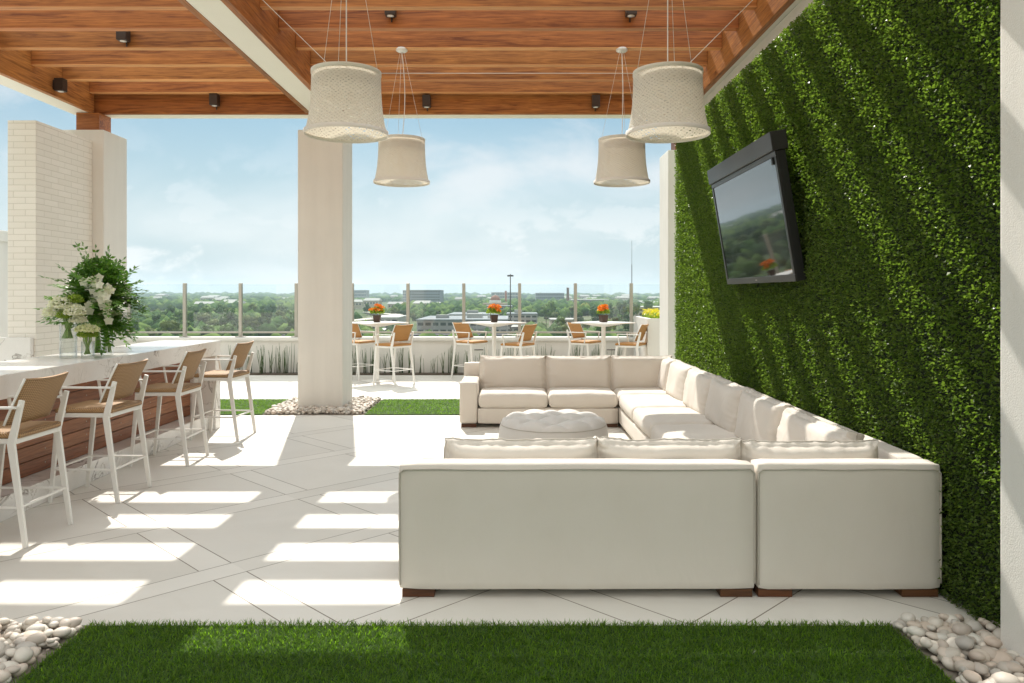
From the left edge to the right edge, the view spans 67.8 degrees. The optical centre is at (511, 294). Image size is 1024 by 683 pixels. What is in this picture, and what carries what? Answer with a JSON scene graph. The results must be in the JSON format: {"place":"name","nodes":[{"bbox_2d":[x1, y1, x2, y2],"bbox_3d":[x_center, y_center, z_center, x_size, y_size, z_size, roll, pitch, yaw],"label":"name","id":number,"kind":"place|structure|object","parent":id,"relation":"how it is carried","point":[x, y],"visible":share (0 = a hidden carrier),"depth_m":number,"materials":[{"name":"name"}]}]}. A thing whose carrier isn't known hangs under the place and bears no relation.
{"place":"outdoors","nodes":[
{"label":"outdoors","id":0,"kind":"place"},
{"bbox_2d":[0,230,7,336],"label":"roof plant room","id":1,"kind":"object","parent":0,"point":[3,283],"depth_m":13.81,"materials":[{"name":"white metal"}]},
{"bbox_2d":[0,84,670,294],"label":"sky","id":2,"kind":"structure","parent":0,"point":[212,204],"materials":[{"name":"blue"}]},
{"bbox_2d":[354,312,402,321],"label":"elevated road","id":3,"kind":"structure","parent":0,"point":[363,319],"depth_m":636.77,"materials":[{"name":"concrete"}]},
{"bbox_2d":[161,302,623,333],"bbox_3d":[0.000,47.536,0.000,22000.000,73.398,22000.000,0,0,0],"label":"ground","id":4,"kind":"structure","parent":0,"point":[414,328],"depth_m":843.77,"materials":[{"name":"plant"}]},
{"bbox_2d":[152,313,160,324],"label":"tree","id":5,"kind":"object","parent":4,"relation":"on","point":[155,318],"visible":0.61,"depth_m":603.27,"materials":[{"name":"green plant"}]},
{"bbox_2d":[162,304,175,315],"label":"tree","id":6,"kind":"object","parent":4,"relation":"on","point":[171,308],"visible":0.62,"depth_m":765.20,"materials":[{"name":"green plant"}]},
{"bbox_2d":[157,319,182,334],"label":"tree","id":7,"kind":"object","parent":4,"relation":"on","point":[169,325],"visible":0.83,"depth_m":406.38,"materials":[{"name":"green plant"}]},
{"bbox_2d":[172,309,182,320],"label":"tree","id":8,"kind":"object","parent":4,"relation":"on","point":[178,314],"visible":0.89,"depth_m":664.21,"materials":[{"name":"green plant"}]},
{"bbox_2d":[187,311,196,321],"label":"tree","id":9,"kind":"object","parent":4,"relation":"on","point":[191,316],"visible":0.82,"depth_m":607.72,"materials":[{"name":"green plant"}]},
{"bbox_2d":[196,312,210,322],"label":"tree","id":10,"kind":"object","parent":4,"relation":"on","point":[204,317],"visible":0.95,"depth_m":589.96,"materials":[{"name":"green plant"}]},
{"bbox_2d":[199,306,212,315],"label":"tree","id":11,"kind":"object","parent":4,"relation":"on","point":[206,310],"visible":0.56,"depth_m":709.88,"materials":[{"name":"green plant"}]},
{"bbox_2d":[200,323,215,334],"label":"tree","id":12,"kind":"object","parent":4,"relation":"on","point":[205,327],"visible":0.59,"depth_m":433.58,"materials":[{"name":"green plant"}]},
{"bbox_2d":[205,318,218,326],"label":"tree","id":13,"kind":"object","parent":4,"relation":"on","point":[212,322],"visible":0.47,"depth_m":517.03,"materials":[{"name":"green plant"}]},
{"bbox_2d":[215,303,222,314],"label":"tree","id":14,"kind":"object","parent":4,"relation":"on","point":[219,308],"visible":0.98,"depth_m":885.19,"materials":[{"name":"green plant"}]},
{"bbox_2d":[215,314,228,325],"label":"tree","id":15,"kind":"object","parent":4,"relation":"on","point":[223,319],"visible":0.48,"depth_m":498.76,"materials":[{"name":"green plant"}]},
{"bbox_2d":[218,323,234,335],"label":"tree","id":16,"kind":"object","parent":4,"relation":"on","point":[228,327],"visible":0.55,"depth_m":406.21,"materials":[{"name":"green plant"}]},
{"bbox_2d":[226,308,238,324],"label":"tree","id":17,"kind":"object","parent":4,"relation":"on","point":[232,319],"visible":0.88,"depth_m":580.45,"materials":[{"name":"green plant"}]},
{"bbox_2d":[238,315,256,327],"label":"tree","id":18,"kind":"object","parent":4,"relation":"on","point":[247,319],"visible":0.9,"depth_m":544.71,"materials":[{"name":"green plant"}]},
{"bbox_2d":[257,308,273,324],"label":"tree","id":19,"kind":"object","parent":4,"relation":"on","point":[268,315],"visible":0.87,"depth_m":552.11,"materials":[{"name":"green plant"}]},
{"bbox_2d":[284,317,293,334],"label":"tree","id":20,"kind":"object","parent":4,"relation":"on","point":[290,326],"visible":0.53,"depth_m":453.20,"materials":[{"name":"green plant"}]},
{"bbox_2d":[354,299,362,308],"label":"building","id":21,"kind":"structure","parent":4,"relation":"on","point":[358,303],"depth_m":1434.35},
{"bbox_2d":[354,290,368,297],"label":"building","id":22,"kind":"structure","parent":4,"relation":"on","point":[361,293],"depth_m":2500.00,"materials":[{"name":"concrete"}]},
{"bbox_2d":[363,298,381,307],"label":"building","id":23,"kind":"structure","parent":4,"relation":"on","point":[371,302],"depth_m":1531.18,"materials":[{"name":"concrete"}]},
{"bbox_2d":[371,315,405,329],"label":"building","id":24,"kind":"structure","parent":4,"relation":"on","point":[398,318],"depth_m":644.17,"materials":[{"name":"concrete"}]},
{"bbox_2d":[132,291,659,335],"bbox_3d":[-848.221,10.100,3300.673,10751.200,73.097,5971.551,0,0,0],"label":"distant woods","id":25,"kind":"object","parent":4,"relation":"on","point":[449,304],"visible":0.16,"depth_m":1050.48,"materials":[{"name":"green plant"}]},
{"bbox_2d":[410,290,443,301],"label":"building","id":26,"kind":"structure","parent":4,"relation":"on","point":[428,295],"depth_m":1480.00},
{"bbox_2d":[416,313,507,333],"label":"building","id":27,"kind":"structure","parent":4,"relation":"on","point":[438,323],"depth_m":480.00,"materials":[{"name":"concrete"}]},
{"bbox_2d":[447,310,498,315],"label":"building","id":28,"kind":"structure","parent":4,"relation":"on","point":[467,312],"depth_m":670.00,"materials":[{"name":"concrete"}]},
{"bbox_2d":[483,294,506,305],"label":"domed hall","id":29,"kind":"structure","parent":4,"relation":"on","point":[495,298],"depth_m":993.28,"materials":[{"name":"white brick"}]},
{"bbox_2d":[491,292,517,299],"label":"building","id":30,"kind":"structure","parent":4,"relation":"on","point":[501,295],"depth_m":2199.92,"materials":[{"name":"concrete"}]},
{"bbox_2d":[507,274,512,330],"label":"floodlight mast","id":31,"kind":"object","parent":4,"relation":"on","point":[510,275],"visible":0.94,"depth_m":469.66,"materials":[{"name":"grey metal"}]},
{"bbox_2d":[506,310,537,330],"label":"building","id":32,"kind":"structure","parent":4,"relation":"on","point":[526,317],"depth_m":600.00,"materials":[{"name":"concrete"}]},
{"bbox_2d":[539,305,553,323],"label":"tree","id":33,"kind":"object","parent":4,"relation":"on","point":[546,310],"visible":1,"depth_m":731.15,"materials":[{"name":"green plant"}]},
{"bbox_2d":[535,293,563,299],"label":"building","id":34,"kind":"structure","parent":4,"relation":"on","point":[548,296],"depth_m":1900.00,"materials":[{"name":"concrete"}]},
{"bbox_2d":[548,300,556,312],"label":"tree","id":35,"kind":"object","parent":4,"relation":"on","point":[552,305],"visible":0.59,"depth_m":783.20,"materials":[{"name":"green plant"}]},
{"bbox_2d":[552,324,565,335],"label":"tree","id":36,"kind":"object","parent":4,"relation":"on","point":[557,328],"visible":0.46,"depth_m":416.85,"materials":[{"name":"green plant"}]},
{"bbox_2d":[555,314,565,325],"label":"tree","id":37,"kind":"object","parent":4,"relation":"on","point":[560,320],"visible":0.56,"depth_m":508.81,"materials":[{"name":"green plant"}]},
{"bbox_2d":[549,318,583,327],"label":"building","id":38,"kind":"structure","parent":4,"relation":"on","point":[568,320],"depth_m":660.00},
{"bbox_2d":[569,299,608,301],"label":"building","id":39,"kind":"structure","parent":4,"relation":"on","point":[586,300],"depth_m":1499.60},
{"bbox_2d":[590,309,601,320],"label":"tree","id":40,"kind":"object","parent":4,"relation":"on","point":[595,317],"visible":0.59,"depth_m":645.49,"materials":[{"name":"green plant"}]},
{"bbox_2d":[595,320,614,335],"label":"tree","id":41,"kind":"object","parent":4,"relation":"on","point":[609,328],"visible":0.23,"depth_m":397.38,"materials":[{"name":"green plant"}]},
{"bbox_2d":[617,301,628,318],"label":"tree","id":42,"kind":"object","parent":4,"relation":"on","point":[623,309],"visible":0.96,"depth_m":722.12,"materials":[{"name":"green plant"}]},
{"bbox_2d":[633,302,639,315],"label":"tree","id":43,"kind":"object","parent":4,"relation":"on","point":[636,307],"visible":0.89,"depth_m":818.32,"materials":[{"name":"green plant"}]},
{"bbox_2d":[634,306,659,315],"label":"building","id":44,"kind":"structure","parent":4,"relation":"on","point":[641,310],"depth_m":900.00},
{"bbox_2d":[643,300,652,308],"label":"tree","id":45,"kind":"object","parent":4,"relation":"on","point":[648,304],"visible":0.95,"depth_m":886.67,"materials":[{"name":"green plant"}]},
{"bbox_2d":[7,617,956,682],"bbox_3d":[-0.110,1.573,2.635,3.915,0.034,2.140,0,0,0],"label":"grass","id":46,"kind":"structure","parent":0,"point":[379,642],"depth_m":3.35,"materials":[{"name":"plant"}]},
{"bbox_2d":[0,375,979,624],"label":"terrace floor","id":47,"kind":"structure","parent":0,"point":[284,518],"depth_m":4.79,"materials":[{"name":"tile"}]},
{"bbox_2d":[0,337,33,360],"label":"marble upstand","id":48,"kind":"object","parent":47,"relation":"on","point":[13,348],"visible":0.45,"depth_m":9.17,"materials":[{"name":"stone"}]},
{"bbox_2d":[0,371,72,548],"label":"bar stool","id":49,"kind":"object","parent":47,"relation":"on","point":[34,398],"visible":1,"depth_m":4.99,"materials":[{"name":"white metal"}]},
{"bbox_2d":[0,625,88,682],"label":"pebble bed","id":50,"kind":"object","parent":47,"relation":"on","point":[39,657],"depth_m":3.39,"materials":[{"name":"stone"}]},
{"bbox_2d":[0,616,82,682],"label":"pebbles","id":51,"kind":"object","parent":50,"relation":"on","point":[23,650],"visible":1,"depth_m":3.42,"materials":[{"name":"stone"}]},
{"bbox_2d":[8,120,91,356],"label":"brick pier","id":52,"kind":"structure","parent":47,"relation":"on","point":[49,196],"depth_m":9.39,"materials":[{"name":"brick"}]},
{"bbox_2d":[64,113,126,348],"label":"column","id":53,"kind":"structure","parent":47,"relation":"on","point":[109,188],"depth_m":10.64,"materials":[{"name":"beige paint"}]},
{"bbox_2d":[0,0,801,138],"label":"pergola","id":54,"kind":"object","parent":53,"relation":"on","point":[243,59],"visible":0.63,"depth_m":8.65,"materials":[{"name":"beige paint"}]},
{"bbox_2d":[53,78,66,92],"bbox_3d":[-5.779,-2.665,9.730,0.139,0.170,0.110,0,0,0],"label":"down light","id":55,"kind":"object","parent":54,"relation":"attached to","point":[60,85],"visible":1,"depth_m":9.68,"materials":[{"name":"brown metal"}]},
{"bbox_2d":[116,31,129,46],"bbox_3d":[-4.360,-2.900,8.556,0.110,0.200,0.139,0,0,0],"label":"down light","id":56,"kind":"object","parent":54,"relation":"attached to","point":[123,36],"visible":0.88,"depth_m":8.49,"materials":[{"name":"brown metal"}]},
{"bbox_2d":[209,93,219,109],"bbox_3d":[-4.150,-2.690,10.637,0.110,0.200,0.139,0,0,0],"label":"down light","id":57,"kind":"object","parent":54,"relation":"attached to","point":[214,99],"visible":1,"depth_m":10.57,"materials":[{"name":"brown metal"}]},
{"bbox_2d":[303,0,388,143],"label":"pendant lamp","id":58,"kind":"object","parent":54,"relation":"hanging from","point":[352,90],"visible":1,"depth_m":5.18,"materials":[{"name":"white"}]},
{"bbox_2d":[381,73,632,73],"bbox_3d":[-0.035,-1.560,5.380,1.790,0.004,0.004,0,0,0],"label":"stay cable","id":59,"kind":"object","parent":58,"relation":"attached to","point":[506,73],"visible":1,"depth_m":5.38,"materials":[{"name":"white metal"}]},
{"bbox_2d":[384,10,396,21],"bbox_3d":[-1.260,-2.950,7.918,0.110,0.200,0.139,0,0,0],"label":"down light","id":60,"kind":"object","parent":54,"relation":"attached to","point":[390,13],"visible":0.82,"depth_m":7.87,"materials":[{"name":"brown metal"}]},
{"bbox_2d":[373,47,429,186],"bbox_3d":[-1.255,-2.030,8.671,0.640,1.539,0.640,0,0,0],"label":"pendant lamp","id":61,"kind":"object","parent":54,"relation":"hanging from","point":[402,155],"visible":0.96,"depth_m":8.45,"materials":[{"name":"white"}]},
{"bbox_2d":[422,95,430,110],"bbox_3d":[-1.190,-2.670,10.637,0.110,0.200,0.139,0,0,0],"label":"down light","id":62,"kind":"object","parent":54,"relation":"attached to","point":[426,101],"visible":1,"depth_m":10.57,"materials":[{"name":"brown metal"}]},
{"bbox_2d":[592,95,599,110],"bbox_3d":[1.170,-2.670,10.637,0.110,0.200,0.139,0,0,0],"label":"down light","id":63,"kind":"object","parent":54,"relation":"attached to","point":[595,101],"visible":1,"depth_m":10.57,"materials":[{"name":"brown metal"}]},
{"bbox_2d":[594,47,649,186],"bbox_3d":[1.250,-2.030,8.671,0.640,1.539,0.640,0,0,0],"label":"pendant lamp","id":64,"kind":"object","parent":54,"relation":"hanging from","point":[621,158],"visible":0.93,"depth_m":8.46,"materials":[{"name":"white"}]},
{"bbox_2d":[625,10,636,21],"bbox_3d":[1.235,-2.950,7.918,0.110,0.200,0.139,0,0,0],"label":"down light","id":65,"kind":"object","parent":54,"relation":"attached to","point":[630,13],"visible":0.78,"depth_m":7.87,"materials":[{"name":"brown metal"}]},
{"bbox_2d":[626,0,710,143],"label":"pendant lamp","id":66,"kind":"object","parent":54,"relation":"hanging from","point":[674,89],"visible":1,"depth_m":5.18,"materials":[{"name":"white"}]},
{"bbox_2d":[691,0,752,61],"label":"stay cable","id":67,"kind":"object","parent":54,"relation":"attached to","point":[722,30],"depth_m":5.19,"materials":[{"name":"white metal"}]},
{"bbox_2d":[48,359,151,502],"bbox_3d":[-3.272,1.067,6.085,0.559,1.069,0.554,0,0,1],"label":"bar stool","id":68,"kind":"object","parent":47,"relation":"on","point":[123,380],"visible":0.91,"depth_m":5.96,"materials":[{"name":"white metal"}]},
{"bbox_2d":[0,340,220,521],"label":"bar counter","id":69,"kind":"object","parent":47,"relation":"on","point":[34,458],"visible":0.62,"depth_m":6.73,"materials":[{"name":"white stone"}]},
{"bbox_2d":[41,294,88,356],"bbox_3d":[-3.852,0.272,6.599,0.396,0.562,0.353,0,0,0],"label":"flower vase","id":70,"kind":"object","parent":69,"relation":"on","point":[63,307],"visible":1,"depth_m":6.52,"materials":[{"name":"white glass"}]},
{"bbox_2d":[73,323,100,356],"bbox_3d":[-3.663,0.400,6.572,0.203,0.306,0.210,0,0,0],"label":"flower vase","id":71,"kind":"object","parent":69,"relation":"on","point":[82,330],"visible":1,"depth_m":6.55,"materials":[{"name":"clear glass"}]},
{"bbox_2d":[34,242,151,355],"bbox_3d":[-3.800,0.032,6.990,1.038,1.043,0.840,0,0,0],"label":"flower vase","id":72,"kind":"object","parent":69,"relation":"on","point":[99,286],"visible":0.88,"depth_m":6.86,"materials":[{"name":"green glass"}]},
{"bbox_2d":[98,310,132,351],"bbox_3d":[-3.641,0.327,6.926,0.424,0.452,0.218,0,0,0],"label":"flower vase","id":73,"kind":"object","parent":69,"relation":"on","point":[118,314],"visible":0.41,"depth_m":6.91,"materials":[{"name":"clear glass"}]},
{"bbox_2d":[129,348,209,466],"bbox_3d":[-3.276,1.067,7.315,0.559,1.069,0.554,0,0,-1],"label":"bar stool","id":74,"kind":"object","parent":47,"relation":"on","point":[178,387],"visible":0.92,"depth_m":7.16,"materials":[{"name":"white metal"}]},
{"bbox_2d":[189,340,255,440],"bbox_3d":[-3.239,1.067,8.565,0.559,1.069,0.553,0,0,3],"label":"bar stool","id":75,"kind":"object","parent":47,"relation":"on","point":[238,356],"visible":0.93,"depth_m":8.41,"materials":[{"name":"white metal"}]},
{"bbox_2d":[262,395,380,414],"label":"pebbles","id":76,"kind":"object","parent":47,"relation":"on","point":[360,404],"visible":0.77,"depth_m":10.32,"materials":[{"name":"stone"}]},
{"bbox_2d":[298,117,351,406],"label":"column","id":77,"kind":"structure","parent":47,"relation":"on","point":[324,273],"depth_m":10.48,"materials":[{"name":"beige paint"}]},
{"bbox_2d":[220,398,459,414],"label":"grass","id":78,"kind":"structure","parent":47,"relation":"on","point":[428,403],"depth_m":10.77,"materials":[{"name":"plant"}]},
{"bbox_2d":[250,373,463,374],"bbox_3d":[-3.300,1.589,15.188,11.400,0.019,0.335,0,0,0],"label":"planting bed","id":79,"kind":"object","parent":47,"relation":"on","point":[365,374],"depth_m":15.02,"materials":[{"name":"soil"}]},
{"bbox_2d":[257,347,265,373],"bbox_3d":[-5.001,1.291,15.130,0.181,0.580,0.165,0,0,-6],"label":"horsetail reed","id":80,"kind":"object","parent":79,"relation":"on","point":[260,367],"visible":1,"depth_m":15.13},
{"bbox_2d":[282,348,289,373],"bbox_3d":[-4.518,1.295,15.211,0.140,0.571,0.134,0,0,23],"label":"horsetail reed","id":81,"kind":"object","parent":79,"relation":"on","point":[286,360],"visible":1,"depth_m":15.19,"materials":[{"name":"plant"}]},
{"bbox_2d":[370,347,373,373],"bbox_3d":[-2.786,1.317,15.207,0.150,0.529,0.165,0,0,-31],"label":"horsetail reed","id":82,"kind":"object","parent":79,"relation":"on","point":[371,362],"visible":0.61,"depth_m":15.15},
{"bbox_2d":[352,324,374,380],"bbox_3d":[-2.919,1.067,14.419,0.559,1.069,0.553,0,0,32],"label":"bar stool","id":83,"kind":"object","parent":47,"relation":"on","point":[356,332],"visible":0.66,"depth_m":14.45,"materials":[{"name":"white metal"}]},
{"bbox_2d":[127,336,632,372],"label":"parapet wall","id":84,"kind":"structure","parent":47,"relation":"on","point":[429,349],"depth_m":15.36,"materials":[{"name":"white concrete"}]},
{"bbox_2d":[127,283,632,336],"bbox_3d":[-4.420,0.327,15.620,16.195,1.104,0.140,0,0,0],"label":"glass railing","id":85,"kind":"object","parent":84,"relation":"on","point":[240,331],"visible":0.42,"depth_m":15.58,"materials":[{"name":"beige metal"}]},
{"bbox_2d":[352,321,408,382],"bbox_3d":[-2.480,1.056,14.000,0.840,1.083,0.840,0,0,-38],"label":"table","id":86,"kind":"object","parent":47,"relation":"on","point":[376,325],"visible":0.83,"depth_m":13.95,"materials":[{"name":"white metal"}]},
{"bbox_2d":[369,303,384,321],"bbox_3d":[-2.478,0.339,13.997,0.299,0.348,0.296,0,0,0],"label":"flower pot","id":87,"kind":"object","parent":86,"relation":"on","point":[377,308],"visible":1,"depth_m":13.94,"materials":[{"name":"orange metal"}]},
{"bbox_2d":[373,324,414,385],"bbox_3d":[-2.101,1.067,13.581,0.559,1.069,0.554,0,0,35],"label":"bar stool","id":88,"kind":"object","parent":47,"relation":"on","point":[400,333],"visible":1,"depth_m":13.47,"materials":[{"name":"white metal"}]},
{"bbox_2d":[451,322,488,378],"bbox_3d":[-0.789,1.067,14.419,0.559,1.069,0.554,0,0,35],"label":"bar stool","id":89,"kind":"object","parent":47,"relation":"on","point":[462,330],"visible":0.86,"depth_m":14.35,"materials":[{"name":"white metal"}]},
{"bbox_2d":[462,321,525,355],"bbox_3d":[-0.330,1.056,14.000,0.840,1.083,0.840,0,0,-44],"label":"table","id":90,"kind":"object","parent":47,"relation":"on","point":[493,325],"visible":0.52,"depth_m":13.93,"materials":[{"name":"white metal"}]},
{"bbox_2d":[486,303,501,321],"bbox_3d":[-0.336,0.341,13.997,0.298,0.345,0.291,0,0,0],"label":"flower pot","id":91,"kind":"object","parent":90,"relation":"on","point":[495,309],"visible":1,"depth_m":13.93,"materials":[{"name":"orange metal"}]},
{"bbox_2d":[500,324,536,355],"bbox_3d":[0.119,1.067,13.641,0.559,1.069,0.553,0,0,30],"label":"bar stool","id":92,"kind":"object","parent":47,"relation":"on","point":[527,333],"visible":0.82,"depth_m":13.50,"materials":[{"name":"white metal"}]},
{"bbox_2d":[460,355,617,426],"bbox_3d":[0.326,1.192,9.588,1.914,0.814,0.966,0,0,0],"label":"sofa section","id":93,"kind":"object","parent":47,"relation":"on","point":[495,389],"visible":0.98,"depth_m":9.57,"materials":[{"name":"fabric"}]},
{"bbox_2d":[498,409,608,439],"bbox_3d":[0.400,1.377,7.380,1.076,0.445,1.076,0,0,0],"label":"ottoman","id":94,"kind":"object","parent":47,"relation":"on","point":[549,424],"visible":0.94,"depth_m":7.07,"materials":[{"name":"fabric"}]},
{"bbox_2d":[398,436,755,596],"bbox_3d":[0.344,1.196,4.476,1.891,0.806,0.963,0,0,0],"label":"sofa section","id":95,"kind":"object","parent":47,"relation":"on","point":[597,512],"visible":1,"depth_m":4.00,"materials":[{"name":"fabric"}]},
{"bbox_2d":[566,322,600,355],"bbox_3d":[1.371,1.067,14.439,0.559,1.069,0.554,0,0,35],"label":"bar stool","id":96,"kind":"object","parent":47,"relation":"on","point":[576,331],"visible":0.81,"depth_m":14.37,"materials":[{"name":"wicker"}]},
{"bbox_2d":[571,321,635,354],"bbox_3d":[1.680,1.056,14.000,0.840,1.083,0.840,0,0,44],"label":"table","id":97,"kind":"object","parent":47,"relation":"on","point":[603,325],"visible":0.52,"depth_m":13.95,"materials":[{"name":"white metal"}]},
{"bbox_2d":[596,304,609,321],"bbox_3d":[1.678,0.343,13.986,0.258,0.340,0.278,0,0,0],"label":"flower pot","id":98,"kind":"object","parent":97,"relation":"on","point":[603,308],"visible":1,"depth_m":13.93,"materials":[{"name":"orange metal"}]},
{"bbox_2d":[615,324,648,355],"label":"bar stool","id":99,"kind":"object","parent":47,"relation":"on","point":[640,333],"visible":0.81,"depth_m":13.53,"materials":[{"name":"white metal"}]},
{"bbox_2d":[633,308,659,355],"bbox_3d":[2.870,0.926,14.500,0.860,1.348,1.600,0,0,0],"label":"raised planter","id":100,"kind":"object","parent":47,"relation":"on","point":[652,320],"visible":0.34,"depth_m":13.71,"materials":[{"name":"concrete"}]},
{"bbox_2d":[610,355,693,422],"bbox_3d":[1.755,1.188,9.596,1.015,0.822,0.953,0,0,0],"label":"sofa section","id":101,"kind":"object","parent":47,"relation":"on","point":[632,375],"visible":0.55,"depth_m":9.66,"materials":[{"name":"fabric"}]},
{"bbox_2d":[660,143,678,358],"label":"column","id":102,"kind":"structure","parent":47,"relation":"on","point":[668,333],"depth_m":12.00,"materials":[{"name":"beige paint"}]},
{"bbox_2d":[619,360,743,439],"bbox_3d":[1.767,1.196,8.170,0.992,0.806,2.265,0,0,0],"label":"sofa section","id":103,"kind":"object","parent":47,"relation":"on","point":[683,400],"visible":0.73,"depth_m":7.97,"materials":[{"name":"fabric"}]},
{"bbox_2d":[651,376,857,440],"bbox_3d":[1.767,1.195,6.193,0.992,0.808,2.479,0,0,0],"label":"sofa section","id":104,"kind":"object","parent":47,"relation":"on","point":[734,410],"visible":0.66,"depth_m":6.38,"materials":[{"name":"fabric"}]},
{"bbox_2d":[674,0,1000,627],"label":"green wall","id":105,"kind":"structure","parent":47,"relation":"on","point":[882,322],"depth_m":4.69,"materials":[{"name":"green plant"}]},
{"bbox_2d":[707,129,805,283],"bbox_3d":[2.203,-0.686,6.815,0.435,1.174,1.890,0,0,0],"label":"television","id":106,"kind":"object","parent":105,"relation":"attached to","point":[750,184],"visible":1,"depth_m":6.48,"materials":[{"name":"glass"}]},
{"bbox_2d":[740,407,941,596],"bbox_3d":[1.765,1.202,4.758,0.996,0.795,1.528,0,0,0],"label":"sofa section","id":107,"kind":"object","parent":47,"relation":"on","point":[837,507],"visible":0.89,"depth_m":4.00,"materials":[{"name":"fabric"}]},
{"bbox_2d":[887,623,991,682],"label":"pebble bed","id":108,"kind":"object","parent":47,"relation":"on","point":[940,664],"visible":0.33,"depth_m":3.30,"materials":[{"name":"stone"}]},
{"bbox_2d":[891,612,1023,682],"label":"pebbles","id":109,"kind":"object","parent":108,"relation":"on","point":[955,642],"visible":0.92,"depth_m":3.35,"materials":[{"name":"stone"}]},
{"bbox_2d":[1001,0,1023,657],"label":"column","id":110,"kind":"structure","parent":47,"relation":"on","point":[1012,324],"depth_m":3.30,"materials":[{"name":"beige paint"}]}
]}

